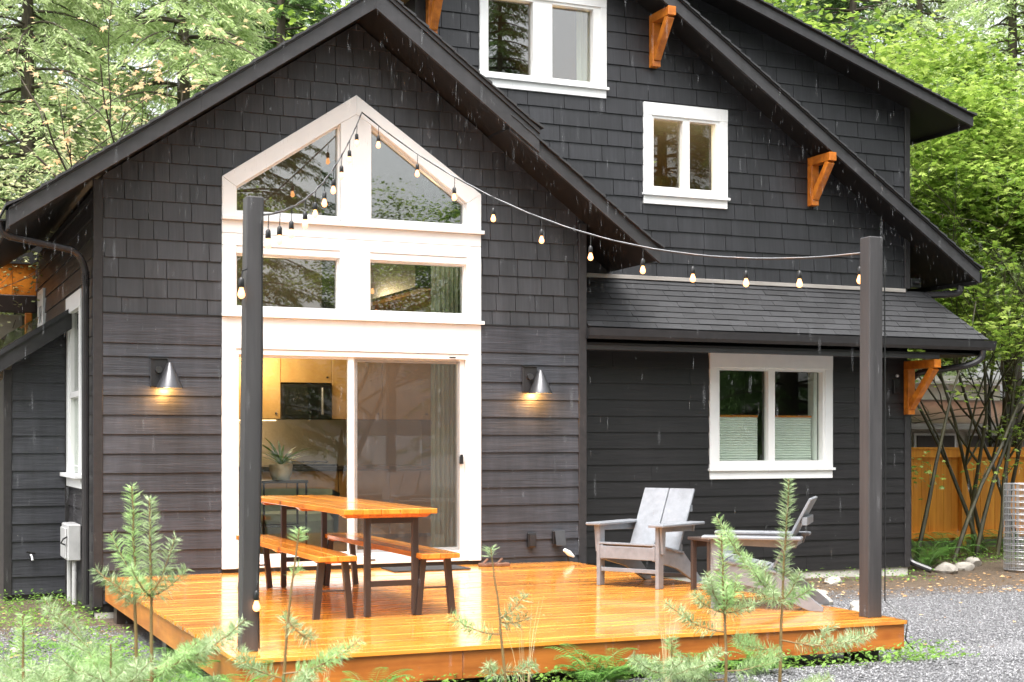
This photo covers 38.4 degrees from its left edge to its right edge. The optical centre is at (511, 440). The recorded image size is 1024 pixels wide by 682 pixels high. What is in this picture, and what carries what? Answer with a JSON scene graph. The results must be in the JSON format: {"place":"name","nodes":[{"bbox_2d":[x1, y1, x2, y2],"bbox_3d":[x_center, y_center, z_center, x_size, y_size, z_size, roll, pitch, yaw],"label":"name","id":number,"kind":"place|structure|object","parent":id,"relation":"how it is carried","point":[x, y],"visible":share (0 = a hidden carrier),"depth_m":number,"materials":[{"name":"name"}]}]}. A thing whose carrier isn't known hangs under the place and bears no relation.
{"place":"outdoors","nodes":[
{"label":"outdoors","id":0,"kind":"place"},
{"bbox_2d":[260,488,339,552],"bbox_3d":[-2.542,0.910,16.908,1.094,0.700,1.030,0,0,-23],"label":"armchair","id":1,"kind":"object","parent":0,"point":[272,514],"visible":0.44,"depth_m":16.57,"materials":[{"name":"grey fabric"}]},
{"bbox_2d":[302,655,330,681],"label":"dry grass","id":2,"kind":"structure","parent":0,"point":[324,673],"depth_m":7.66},
{"bbox_2d":[0,584,1023,681],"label":"gravel","id":3,"kind":"structure","parent":0,"point":[1003,647],"depth_m":12.03,"materials":[{"name":"gravel"}]},
{"bbox_2d":[0,538,1023,681],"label":"ground","id":4,"kind":"structure","parent":0,"point":[992,568],"depth_m":14.12,"materials":[{"name":"gravel"}]},
{"bbox_2d":[9,647,25,653],"bbox_3d":[-3.872,1.651,11.516,0.109,0.071,0.153,0,0,27],"label":"rock","id":5,"kind":"object","parent":4,"relation":"on","point":[14,649],"visible":0.34,"depth_m":11.47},
{"bbox_2d":[0,246,42,380],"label":"porch","id":6,"kind":"object","parent":4,"relation":"on","point":[25,298],"visible":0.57,"depth_m":18.65,"materials":[{"name":"paint"}]},
{"bbox_2d":[0,122,54,368],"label":"tree","id":7,"kind":"object","parent":4,"relation":"on","point":[10,189],"visible":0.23,"depth_m":18.54,"materials":[{"name":"green plant"}]},
{"bbox_2d":[0,654,88,681],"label":"fern","id":8,"kind":"object","parent":4,"relation":"on","point":[30,669],"visible":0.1,"depth_m":9.37,"materials":[{"name":"green plant"}]},
{"bbox_2d":[0,612,93,681],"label":"fir sapling","id":9,"kind":"object","parent":4,"relation":"on","point":[55,676],"visible":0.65,"depth_m":6.85,"materials":[{"name":"green plant"}]},
{"bbox_2d":[0,62,125,314],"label":"tree","id":10,"kind":"object","parent":4,"relation":"on","point":[61,144],"depth_m":20.81,"materials":[{"name":"green plant"}]},
{"bbox_2d":[0,0,133,314],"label":"conifer","id":11,"kind":"object","parent":4,"relation":"on","point":[59,67],"visible":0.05,"depth_m":32.41,"materials":[{"name":"green plant"}]},
{"bbox_2d":[0,0,158,314],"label":"conifer","id":12,"kind":"object","parent":4,"relation":"on","point":[25,36],"visible":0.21,"depth_m":25.61,"materials":[{"name":"green plant"}]},
{"bbox_2d":[41,639,133,664],"bbox_3d":[-3.042,1.546,10.454,0.633,0.245,0.626,0,0,15],"label":"fern","id":13,"kind":"object","parent":4,"relation":"on","point":[56,644],"visible":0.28,"depth_m":10.44,"materials":[{"name":"green plant"}]},
{"bbox_2d":[0,0,205,197],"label":"conifer","id":14,"kind":"object","parent":4,"relation":"on","point":[135,14],"visible":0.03,"depth_m":40.84,"materials":[{"name":"green plant"}]},
{"bbox_2d":[50,639,160,681],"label":"fir sapling","id":15,"kind":"object","parent":4,"relation":"on","point":[134,672],"visible":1,"depth_m":6.27,"materials":[{"name":"green plant"}]},
{"bbox_2d":[0,47,233,176],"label":"maple tree","id":16,"kind":"object","parent":4,"relation":"on","point":[115,107],"visible":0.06,"depth_m":20.28,"materials":[{"name":"green plant"}]},
{"bbox_2d":[36,482,225,681],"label":"fir sapling","id":17,"kind":"object","parent":4,"relation":"on","point":[83,648],"visible":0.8,"depth_m":6.66,"materials":[{"name":"green plant"}]},
{"bbox_2d":[0,0,274,375],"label":"maple tree","id":18,"kind":"object","parent":4,"relation":"on","point":[108,119],"visible":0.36,"depth_m":19.55,"materials":[{"name":"green plant"}]},
{"bbox_2d":[77,676,224,681],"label":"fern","id":19,"kind":"object","parent":4,"relation":"on","point":[184,681],"visible":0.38,"depth_m":7.68,"materials":[{"name":"green plant"}]},
{"bbox_2d":[117,656,190,680],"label":"fern","id":20,"kind":"object","parent":4,"relation":"on","point":[160,670],"visible":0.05,"depth_m":9.40,"materials":[{"name":"green plant"}]},
{"bbox_2d":[39,0,275,136],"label":"conifer","id":21,"kind":"object","parent":4,"relation":"on","point":[153,19],"visible":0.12,"depth_m":26.79,"materials":[{"name":"green plant"}]},
{"bbox_2d":[101,647,228,681],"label":"fern","id":22,"kind":"object","parent":4,"relation":"on","point":[207,664],"visible":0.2,"depth_m":8.98,"materials":[{"name":"green plant"}]},
{"bbox_2d":[85,495,251,681],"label":"fir sapling","id":23,"kind":"object","parent":4,"relation":"on","point":[211,640],"visible":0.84,"depth_m":6.61,"materials":[{"name":"green plant"}]},
{"bbox_2d":[176,673,241,681],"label":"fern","id":24,"kind":"object","parent":4,"relation":"on","point":[221,676],"visible":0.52,"depth_m":8.21,"materials":[{"name":"green plant"}]},
{"bbox_2d":[175,660,280,681],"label":"fern","id":25,"kind":"object","parent":4,"relation":"on","point":[223,680],"visible":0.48,"depth_m":7.99,"materials":[{"name":"green plant"}]},
{"bbox_2d":[149,0,318,120],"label":"conifer","id":26,"kind":"object","parent":4,"relation":"on","point":[262,34],"visible":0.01,"depth_m":36.12,"materials":[{"name":"green plant"}]},
{"bbox_2d":[171,0,314,70],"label":"conifer","id":27,"kind":"object","parent":4,"relation":"on","point":[198,32],"visible":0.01,"depth_m":43.15,"materials":[{"name":"green plant"}]},
{"bbox_2d":[174,0,352,102],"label":"conifer","id":28,"kind":"object","parent":4,"relation":"on","point":[283,20],"visible":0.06,"depth_m":32.54,"materials":[{"name":"green plant"}]},
{"bbox_2d":[224,525,365,681],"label":"fir sapling","id":29,"kind":"object","parent":4,"relation":"on","point":[303,674],"visible":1,"depth_m":6.93,"materials":[{"name":"green plant"}]},
{"bbox_2d":[340,667,413,681],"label":"fern","id":30,"kind":"object","parent":4,"relation":"on","point":[395,677],"visible":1,"depth_m":8.55,"materials":[{"name":"green plant"}]},
{"bbox_2d":[445,544,540,681],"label":"fir sapling","id":31,"kind":"object","parent":4,"relation":"on","point":[493,668],"visible":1,"depth_m":7.39,"materials":[{"name":"green plant"}]},
{"bbox_2d":[0,0,996,618],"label":"house","id":32,"kind":"structure","parent":4,"relation":"on","point":[756,128],"depth_m":15.73,"materials":[{"name":"paint"}]},
{"bbox_2d":[26,551,35,560],"bbox_3d":[-4.991,1.194,15.296,0.091,0.107,0.109,0,0,9],"label":"hose tap","id":33,"kind":"object","parent":32,"relation":"attached to","point":[31,555],"visible":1,"depth_m":15.26,"materials":[{"name":"metal"}]},
{"bbox_2d":[37,288,45,327],"bbox_3d":[-5.731,-1.590,17.973,0.060,0.500,0.650,0,0,-23],"label":"window","id":34,"kind":"structure","parent":32,"relation":"in","point":[41,294],"depth_m":17.80,"materials":[{"name":"white paint"}]},
{"bbox_2d":[60,522,80,604],"bbox_3d":[-4.422,1.215,14.652,0.198,0.790,0.528,0,0,-23],"label":"electric meter","id":35,"kind":"object","parent":32,"relation":"attached to","point":[70,542],"visible":1,"depth_m":14.46,"materials":[{"name":"grey paint"}]},
{"bbox_2d":[60,288,81,488],"bbox_3d":[-4.438,-0.510,14.932,0.150,1.960,1.260,0,0,-23],"label":"window","id":36,"kind":"structure","parent":32,"relation":"in","point":[73,474],"depth_m":15.22,"materials":[{"name":"white paint"}]},
{"bbox_2d":[150,358,182,388],"bbox_3d":[-3.256,-0.643,13.911,0.293,0.290,0.252,0,0,-23],"label":"wall lamp","id":37,"kind":"object","parent":32,"relation":"attached to","point":[163,374],"visible":1,"depth_m":13.91,"materials":[{"name":"metal"}]},
{"bbox_2d":[261,479,307,543],"bbox_3d":[-2.482,0.840,15.807,0.500,0.840,0.400,0,0,-23],"label":"plant stool","id":38,"kind":"object","parent":32,"relation":"on","point":[296,481],"visible":0.62,"depth_m":15.69,"materials":[{"name":"black metal"}]},
{"bbox_2d":[262,438,309,479],"bbox_3d":[-2.457,0.195,15.786,0.801,0.451,0.711,0,0,-23],"label":"potted plant","id":39,"kind":"object","parent":38,"relation":"on","point":[281,470],"visible":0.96,"depth_m":15.71,"materials":[{"name":"green plant"}]},
{"bbox_2d":[264,112,361,248],"bbox_3d":[-1.542,-2.267,11.856,0.046,2.062,5.776,0,0,1],"label":"string light","id":40,"kind":"object","parent":32,"relation":"hanging from","point":[279,241],"visible":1,"depth_m":11.32,"materials":[{"name":"glass"}]},
{"bbox_2d":[239,357,429,420],"bbox_3d":[-2.633,-0.792,18.509,3.200,1.095,0.676,0,0,-23],"label":"kitchen cabinet","id":41,"kind":"object","parent":32,"relation":"attached to","point":[393,391],"visible":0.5,"depth_m":18.50,"materials":[{"name":"brown wood"}]},
{"bbox_2d":[275,384,331,419],"bbox_3d":[-2.639,-0.485,18.434,0.630,0.430,0.650,0,0,-23],"label":"microwave","id":42,"kind":"object","parent":41,"relation":"in","point":[305,401],"visible":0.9,"depth_m":18.17,"materials":[{"name":"black plastic"}]},
{"bbox_2d":[239,419,430,533],"bbox_3d":[-2.666,0.445,18.332,3.600,1.430,0.985,0,0,-23],"label":"kitchen counter","id":43,"kind":"object","parent":32,"relation":"on","point":[394,447],"visible":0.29,"depth_m":18.71,"materials":[{"name":"brown wood"}]},
{"bbox_2d":[286,461,337,465],"bbox_3d":[-2.580,0.280,18.323,0.650,0.057,0.700,0,0,-23],"label":"cooktop","id":44,"kind":"object","parent":43,"relation":"on","point":[313,464],"visible":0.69,"depth_m":18.06,"materials":[{"name":"black glass"}]},
{"bbox_2d":[221,95,484,568],"bbox_3d":[-1.570,-1.111,14.800,2.730,4.705,0.170,0,0,-23],"label":"gable window","id":45,"kind":"structure","parent":32,"relation":"in","point":[352,332],"depth_m":14.77,"materials":[{"name":"white paint"}]},
{"bbox_2d":[431,266,461,546],"bbox_3d":[-0.692,-0.370,15.619,0.360,3.140,0.060,0,0,-23],"label":"curtain","id":46,"kind":"object","parent":32,"relation":"hanging from","point":[446,289],"visible":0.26,"depth_m":15.61,"materials":[{"name":"fabric"}]},
{"bbox_2d":[527,533,535,546],"bbox_3d":[0.207,1.045,15.490,0.090,0.150,0.068,0,0,-23],"label":"outlet box","id":47,"kind":"object","parent":32,"relation":"attached to","point":[531,539],"visible":1,"depth_m":15.46,"materials":[{"name":"black plastic"}]},
{"bbox_2d":[522,366,551,393],"bbox_3d":[0.280,-0.643,15.433,0.293,0.290,0.252,0,0,-23],"label":"wall lamp","id":48,"kind":"object","parent":32,"relation":"attached to","point":[534,381],"visible":1,"depth_m":15.44,"materials":[{"name":"metal"}]},
{"bbox_2d":[479,0,608,98],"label":"window","id":49,"kind":"structure","parent":32,"relation":"in","point":[539,79],"depth_m":16.27,"materials":[{"name":"white paint"}]},
{"bbox_2d":[552,530,565,545],"bbox_3d":[0.497,1.030,15.595,0.125,0.160,0.105,0,0,-23],"label":"outlet box","id":50,"kind":"object","parent":32,"relation":"attached to","point":[558,538],"visible":1,"depth_m":15.57,"materials":[{"name":"black plastic"}]},
{"bbox_2d":[577,10,588,81],"bbox_3d":[0.827,-4.440,16.795,0.200,1.200,0.060,0,0,-23],"label":"curtain","id":51,"kind":"object","parent":32,"relation":"hanging from","point":[582,45],"visible":0.37,"depth_m":16.79,"materials":[{"name":"fabric"}]},
{"bbox_2d":[642,102,730,208],"bbox_3d":[1.989,-3.278,16.991,1.143,1.153,0.170,0,0,-23],"label":"window","id":52,"kind":"structure","parent":32,"relation":"in","point":[717,197],"depth_m":16.97,"materials":[{"name":"white paint"}]},
{"bbox_2d":[708,353,835,478],"bbox_3d":[3.044,-0.297,17.497,1.748,1.487,0.265,0,0,-23],"label":"window","id":53,"kind":"structure","parent":32,"relation":"in","point":[790,441],"depth_m":17.46,"materials":[{"name":"white paint"}]},
{"bbox_2d":[104,561,906,681],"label":"deck","id":54,"kind":"structure","parent":4,"relation":"on","point":[392,632],"depth_m":10.50,"materials":[{"name":"brown wood"}]},
{"bbox_2d":[237,196,263,651],"bbox_3d":[-1.594,-0.102,8.974,0.141,2.767,0.106,0,0,-23],"label":"light post","id":55,"kind":"object","parent":54,"relation":"on","point":[250,404],"visible":0.84,"depth_m":8.93,"materials":[{"name":"paint"}]},
{"bbox_2d":[238,220,262,648],"bbox_3d":[-1.580,-0.040,8.894,0.156,2.600,0.046,0,0,-17],"label":"string light","id":56,"kind":"object","parent":55,"relation":"hanging from","point":[256,597],"visible":1,"depth_m":8.92,"materials":[{"name":"black plastic"}]},
{"bbox_2d":[236,534,356,619],"bbox_3d":[-1.754,1.052,11.667,0.300,0.460,2.620,0,0,-23],"label":"bench","id":57,"kind":"object","parent":54,"relation":"on","point":[321,557],"visible":0.79,"depth_m":10.62,"materials":[{"name":"brown wood"}]},
{"bbox_2d":[261,495,436,617],"bbox_3d":[-1.431,0.884,11.892,0.708,0.791,2.863,0,0,-23],"label":"picnic table","id":58,"kind":"object","parent":54,"relation":"on","point":[369,512],"visible":0.97,"depth_m":10.80,"materials":[{"name":"brown wood"}]},
{"bbox_2d":[324,532,459,614],"bbox_3d":[-1.040,1.052,11.964,0.315,0.460,2.640,0,0,-23],"label":"bench","id":59,"kind":"object","parent":54,"relation":"on","point":[423,555],"visible":0.84,"depth_m":11.14,"materials":[{"name":"brown wood"}]},
{"bbox_2d":[381,565,470,571],"bbox_3d":[-0.859,1.272,14.693,0.800,0.012,0.430,0,0,-23],"label":"door mat","id":60,"kind":"object","parent":54,"relation":"on","point":[428,568],"depth_m":14.60,"materials":[{"name":"fabric"}]},
{"bbox_2d":[478,558,509,566],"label":"sandals","id":61,"kind":"object","parent":54,"relation":"on","point":[489,564],"visible":0.94,"depth_m":14.98,"materials":[{"name":"brown leather"}]},
{"bbox_2d":[563,548,574,561],"bbox_3d":[0.604,1.208,15.589,0.137,0.145,0.060,0,0,-23],"label":"path light","id":62,"kind":"object","parent":54,"relation":"on","point":[568,552],"visible":1,"depth_m":15.57,"materials":[{"name":"white paint"}]},
{"bbox_2d":[586,488,704,589],"bbox_3d":[1.233,0.856,13.159,0.790,0.848,0.900,0,0,36],"label":"adirondack chair","id":63,"kind":"object","parent":54,"relation":"on","point":[660,525],"visible":0.99,"depth_m":13.13,"materials":[{"name":"wood"}]},
{"bbox_2d":[687,536,739,589],"bbox_3d":[1.739,1.052,12.588,0.350,0.455,0.350,0,0,-23],"label":"side table","id":64,"kind":"object","parent":54,"relation":"on","point":[696,541],"visible":0.36,"depth_m":12.64,"materials":[{"name":"brown paint"}]},
{"bbox_2d":[701,496,828,611],"bbox_3d":[1.978,0.856,11.411,0.900,0.848,0.790,0,0,17],"label":"adirondack chair","id":65,"kind":"object","parent":54,"relation":"on","point":[762,539],"visible":0.58,"depth_m":11.18,"materials":[{"name":"wood"}]},
{"bbox_2d":[816,589,832,605],"bbox_3d":[3.063,1.621,14.970,0.392,0.218,0.462,0,0,1],"label":"rock","id":66,"kind":"object","parent":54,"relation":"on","point":[826,596],"visible":0.2,"depth_m":14.82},
{"bbox_2d":[859,236,882,617],"bbox_3d":[2.611,-0.099,10.709,0.128,2.762,0.118,0,0,-23],"label":"light post","id":67,"kind":"object","parent":54,"relation":"on","point":[870,492],"visible":1,"depth_m":10.66,"materials":[{"name":"paint"}]},
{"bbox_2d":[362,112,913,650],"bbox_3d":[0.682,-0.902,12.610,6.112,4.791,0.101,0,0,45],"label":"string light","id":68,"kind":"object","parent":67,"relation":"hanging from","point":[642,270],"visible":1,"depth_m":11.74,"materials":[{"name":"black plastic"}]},
{"bbox_2d":[0,542,1023,681],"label":"ground cover","id":69,"kind":"object","parent":4,"relation":"on","point":[885,657],"visible":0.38,"depth_m":11.19,"materials":[{"name":"green plant"}]},
{"bbox_2d":[2,571,1023,657],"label":"fallen leaves","id":70,"kind":"object","parent":4,"relation":"on","point":[1022,580],"visible":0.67,"depth_m":16.41,"materials":[{"name":"plant"}]},
{"bbox_2d":[505,597,543,681],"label":"dry grass","id":71,"kind":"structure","parent":4,"relation":"on","point":[529,647],"depth_m":8.31,"materials":[{"name":"plant"}]},
{"bbox_2d":[544,643,638,681],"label":"fern","id":72,"kind":"object","parent":4,"relation":"on","point":[584,674],"visible":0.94,"depth_m":9.04,"materials":[{"name":"green plant"}]},
{"bbox_2d":[215,0,972,162],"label":"leafy tree","id":73,"kind":"object","parent":4,"relation":"on","point":[855,14],"depth_m":23.78,"materials":[{"name":"green plant"}]},
{"bbox_2d":[568,648,649,681],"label":"fern","id":74,"kind":"object","parent":4,"relation":"on","point":[617,670],"visible":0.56,"depth_m":9.22,"materials":[{"name":"green plant"}]},
{"bbox_2d":[657,608,680,681],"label":"dry grass","id":75,"kind":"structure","parent":4,"relation":"on","point":[664,653],"depth_m":8.78,"materials":[{"name":"plant"}]},
{"bbox_2d":[626,635,727,681],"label":"fir sapling","id":76,"kind":"object","parent":4,"relation":"on","point":[645,665],"visible":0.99,"depth_m":7.82,"materials":[{"name":"green plant"}]},
{"bbox_2d":[652,646,740,676],"bbox_3d":[1.156,1.415,9.309,0.556,0.218,0.562,0,0,42],"label":"fern","id":77,"kind":"object","parent":4,"relation":"on","point":[723,662],"visible":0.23,"depth_m":9.24,"materials":[{"name":"green plant"}]},
{"bbox_2d":[659,532,785,681],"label":"fir sapling","id":78,"kind":"object","parent":4,"relation":"on","point":[725,596],"visible":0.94,"depth_m":7.89,"materials":[{"name":"green plant"}]},
{"bbox_2d":[727,643,805,672],"bbox_3d":[1.619,1.432,9.632,0.487,0.191,0.492,0,0,-40],"label":"fern","id":79,"kind":"object","parent":4,"relation":"on","point":[749,654],"visible":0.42,"depth_m":9.58,"materials":[{"name":"green plant"}]},
{"bbox_2d":[770,0,798,18],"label":"conifer","id":80,"kind":"object","parent":4,"relation":"on","point":[784,8],"depth_m":29.13,"materials":[{"name":"green plant"}]},
{"bbox_2d":[711,477,877,681],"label":"fir sapling","id":81,"kind":"object","parent":4,"relation":"on","point":[759,572],"visible":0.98,"depth_m":8.03,"materials":[{"name":"green plant"}]},
{"bbox_2d":[772,0,869,54],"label":"conifer","id":82,"kind":"object","parent":4,"relation":"on","point":[780,1],"depth_m":49.47,"materials":[{"name":"green plant"}]},
{"bbox_2d":[824,576,842,583],"bbox_3d":[3.712,1.617,16.935,0.235,0.118,0.171,0,0,-30],"label":"rock","id":83,"kind":"object","parent":4,"relation":"on","point":[830,580],"visible":0.86,"depth_m":16.88,"materials":[{"name":"stone"}]},
{"bbox_2d":[850,601,858,609],"bbox_3d":[3.411,1.636,14.358,0.224,0.153,0.318,0,0,13],"label":"rock","id":84,"kind":"object","parent":4,"relation":"on","point":[853,604],"visible":0.25,"depth_m":14.32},
{"bbox_2d":[775,0,980,373],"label":"conifer","id":85,"kind":"object","parent":4,"relation":"on","point":[853,6],"visible":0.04,"depth_m":41.02,"materials":[{"name":"green plant"}]},
{"bbox_2d":[764,0,1023,327],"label":"leafy tree","id":86,"kind":"object","parent":4,"relation":"on","point":[830,16],"visible":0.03,"depth_m":27.60,"materials":[{"name":"green plant"}]},
{"bbox_2d":[774,0,1023,349],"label":"leafy tree","id":87,"kind":"object","parent":4,"relation":"on","point":[908,44],"visible":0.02,"depth_m":25.57,"materials":[{"name":"green plant"}]},
{"bbox_2d":[840,25,1023,446],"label":"vine maple","id":88,"kind":"object","parent":4,"relation":"on","point":[982,55],"visible":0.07,"depth_m":24.59,"materials":[{"name":"green plant"}]},
{"bbox_2d":[911,547,955,565],"bbox_3d":[5.399,1.517,19.075,0.765,0.300,0.773,0,0,-9],"label":"fern","id":89,"kind":"object","parent":4,"relation":"on","point":[930,563],"visible":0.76,"depth_m":19.05,"materials":[{"name":"green plant"}]},
{"bbox_2d":[846,0,1023,400],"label":"conifer","id":90,"kind":"object","parent":4,"relation":"on","point":[919,5],"visible":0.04,"depth_m":40.23,"materials":[{"name":"green plant"}]},
{"bbox_2d":[911,538,968,560],"bbox_3d":[5.602,1.481,19.846,0.904,0.354,0.914,0,0,-35],"label":"fern","id":91,"kind":"object","parent":4,"relation":"on","point":[930,551],"visible":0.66,"depth_m":19.77,"materials":[{"name":"green plant"}]},
{"bbox_2d":[933,562,957,573],"bbox_3d":[5.522,1.630,18.684,0.281,0.183,0.352,0,0,-32],"label":"rock","id":92,"kind":"object","parent":4,"relation":"on","point":[946,567],"visible":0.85,"depth_m":18.57,"materials":[{"name":"stone"}]},
{"bbox_2d":[872,4,1023,383],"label":"leafy tree","id":93,"kind":"object","parent":4,"relation":"on","point":[1018,30],"visible":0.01,"depth_m":32.94,"materials":[{"name":"green plant"}]},
{"bbox_2d":[914,532,986,557],"bbox_3d":[6.095,1.473,20.698,0.984,0.381,0.973,0,0,-2],"label":"fern","id":94,"kind":"object","parent":4,"relation":"on","point":[951,543],"visible":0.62,"depth_m":20.61,"materials":[{"name":"green plant"}]},
{"bbox_2d":[883,28,1023,550],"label":"vine maple","id":95,"kind":"object","parent":4,"relation":"on","point":[940,157],"visible":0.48,"depth_m":21.43,"materials":[{"name":"green plant"}]},
{"bbox_2d":[900,77,1023,553],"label":"vine maple","id":96,"kind":"object","parent":4,"relation":"on","point":[1019,222],"visible":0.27,"depth_m":21.95,"materials":[{"name":"green plant"}]},
{"bbox_2d":[954,562,974,570],"bbox_3d":[5.824,1.638,19.070,0.249,0.146,0.312,0,0,-34],"label":"rock","id":97,"kind":"object","parent":4,"relation":"on","point":[965,566],"visible":0.7,"depth_m":18.96,"materials":[{"name":"stone"}]},
{"bbox_2d":[910,0,1023,446],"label":"conifer","id":98,"kind":"object","parent":4,"relation":"on","point":[1009,7],"visible":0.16,"depth_m":28.68,"materials":[{"name":"green plant"}]},
{"bbox_2d":[911,301,1023,561],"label":"sapling clump","id":99,"kind":"object","parent":4,"relation":"on","point":[1008,433],"visible":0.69,"depth_m":20.57,"materials":[{"name":"plant"}]},
{"bbox_2d":[911,376,1023,446],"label":"neighbour shed","id":100,"kind":"structure","parent":4,"relation":"on","point":[923,438],"depth_m":31.63,"materials":[{"name":"painted wood siding"},{"name":"dark roofing shingles"},{"name":"window glass"}]},
{"bbox_2d":[913,433,955,446],"bbox_3d":[8.915,0.075,31.012,1.100,0.470,0.060,0,0,-23],"label":"window","id":101,"kind":"structure","parent":100,"relation":"in","point":[919,439],"depth_m":30.93,"materials":[{"name":"white paint"}]},
{"bbox_2d":[966,433,1001,446],"bbox_3d":[10.201,0.075,31.565,1.100,0.470,0.060,0,0,-23],"label":"window","id":102,"kind":"structure","parent":100,"relation":"in","point":[975,438],"depth_m":31.42,"materials":[{"name":"white paint"}]},
{"bbox_2d":[911,445,1023,543],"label":"fence","id":103,"kind":"object","parent":4,"relation":"on","point":[947,514],"visible":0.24,"depth_m":23.09,"materials":[{"name":"wood"}]},
{"bbox_2d":[964,556,981,565],"bbox_3d":[6.136,1.625,19.627,0.221,0.167,0.365,0,0,5],"label":"rock","id":104,"kind":"object","parent":4,"relation":"on","point":[975,561],"visible":0.59,"depth_m":19.50,"materials":[{"name":"stone"}]},
{"bbox_2d":[942,533,1004,555],"bbox_3d":[6.685,1.502,21.372,0.904,0.354,0.914,0,0,31],"label":"fern","id":105,"kind":"object","parent":4,"relation":"on","point":[986,544],"visible":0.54,"depth_m":21.32,"materials":[{"name":"green plant"}]},
{"bbox_2d":[984,529,1023,549],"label":"fern","id":106,"kind":"object","parent":4,"relation":"on","point":[1004,542],"visible":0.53,"depth_m":22.12,"materials":[{"name":"green plant"}]},
{"bbox_2d":[1004,483,1023,570],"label":"wire roll","id":107,"kind":"object","parent":4,"relation":"on","point":[1017,502],"visible":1,"depth_m":18.83,"materials":[{"name":"metal"}]},
{"bbox_2d":[0,0,1023,401],"label":"sky","id":108,"kind":"structure","parent":0,"point":[996,21],"materials":[{"name":"white"}]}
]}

